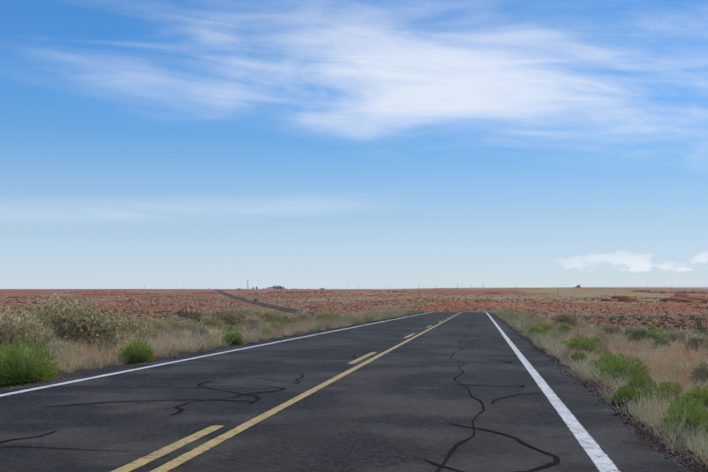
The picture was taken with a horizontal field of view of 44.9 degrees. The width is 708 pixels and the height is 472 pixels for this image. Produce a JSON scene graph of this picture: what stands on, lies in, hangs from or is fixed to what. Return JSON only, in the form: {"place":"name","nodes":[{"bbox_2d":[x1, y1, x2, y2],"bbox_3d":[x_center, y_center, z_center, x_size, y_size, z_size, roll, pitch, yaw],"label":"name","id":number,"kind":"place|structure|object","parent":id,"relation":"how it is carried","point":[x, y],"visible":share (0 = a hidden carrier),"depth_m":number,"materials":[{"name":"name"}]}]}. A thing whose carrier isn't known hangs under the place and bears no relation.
{"place":"outdoors","nodes":[
{"label":"outdoors","id":0,"kind":"place"},
{"bbox_2d":[0,290,691,471],"bbox_3d":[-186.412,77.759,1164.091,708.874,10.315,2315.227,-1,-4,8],"label":"road asphalt","id":1,"kind":"structure","parent":0,"point":[395,410],"depth_m":9.18,"materials":[{"name":"grey asphalt"}]},
{"bbox_2d":[0,303,430,396],"bbox_3d":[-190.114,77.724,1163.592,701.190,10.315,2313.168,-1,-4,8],"label":"road edge line","id":2,"kind":"object","parent":1,"relation":"on","point":[26,390],"visible":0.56,"depth_m":15.01,"materials":[{"name":"white paint"}]},
{"bbox_2d":[0,312,559,471],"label":"road cracks","id":3,"kind":"object","parent":1,"relation":"on","point":[556,459],"visible":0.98,"depth_m":9.02,"materials":[{"name":"black asphalt"}]},
{"bbox_2d":[111,297,453,471],"bbox_3d":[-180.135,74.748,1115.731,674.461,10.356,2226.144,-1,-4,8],"label":"road centre dashes","id":4,"kind":"object","parent":1,"relation":"on","point":[139,462],"visible":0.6,"depth_m":6.85,"materials":[{"name":"yellow paint"}]},
{"bbox_2d":[150,301,461,471],"bbox_3d":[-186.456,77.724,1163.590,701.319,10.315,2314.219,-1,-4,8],"label":"solid center line","id":5,"kind":"object","parent":1,"relation":"on","point":[183,458],"visible":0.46,"depth_m":8.22,"materials":[{"name":"yellow paint"}]},
{"bbox_2d":[240,297,620,471],"bbox_3d":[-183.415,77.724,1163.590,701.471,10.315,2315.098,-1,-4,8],"label":"road edge line","id":6,"kind":"object","parent":1,"relation":"on","point":[603,462],"visible":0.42,"depth_m":8.34,"materials":[{"name":"white paint"}]},
{"bbox_2d":[0,287,707,471],"bbox_3d":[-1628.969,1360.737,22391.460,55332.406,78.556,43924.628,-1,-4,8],"label":"desert ground","id":7,"kind":"structure","parent":0,"point":[576,293],"depth_m":573.88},
{"bbox_2d":[0,290,707,467],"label":"roadside vegetation","id":8,"kind":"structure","parent":7,"relation":"on","point":[678,406],"depth_m":20.42,"materials":[{"name":"beige plant"}]},
{"bbox_2d":[0,292,707,343],"bbox_3d":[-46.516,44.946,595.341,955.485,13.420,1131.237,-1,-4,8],"label":"plain shrubs","id":9,"kind":"object","parent":7,"relation":"on","point":[700,325],"visible":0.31,"depth_m":417.69,"materials":[{"name":"brown plant"}]},
{"bbox_2d":[0,316,707,471],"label":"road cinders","id":10,"kind":"object","parent":7,"relation":"on","point":[645,432],"visible":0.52,"depth_m":9.48,"materials":[{"name":"grey gravel"}]},
{"bbox_2d":[0,297,707,388],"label":"shrubs","id":11,"kind":"object","parent":7,"relation":"on","point":[204,332],"visible":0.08,"depth_m":22.70,"materials":[{"name":"green plant"}]},
{"bbox_2d":[5,290,707,314],"bbox_3d":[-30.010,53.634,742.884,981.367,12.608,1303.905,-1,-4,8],"label":"sandstone outcrops","id":12,"kind":"object","parent":7,"relation":"on","point":[681,296],"visible":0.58,"depth_m":982.55,"materials":[{"name":"red stone"}]},
{"bbox_2d":[0,0,707,288],"label":"sky","id":13,"kind":"structure","parent":0,"point":[154,144],"materials":[{"name":"blue"}]}
]}

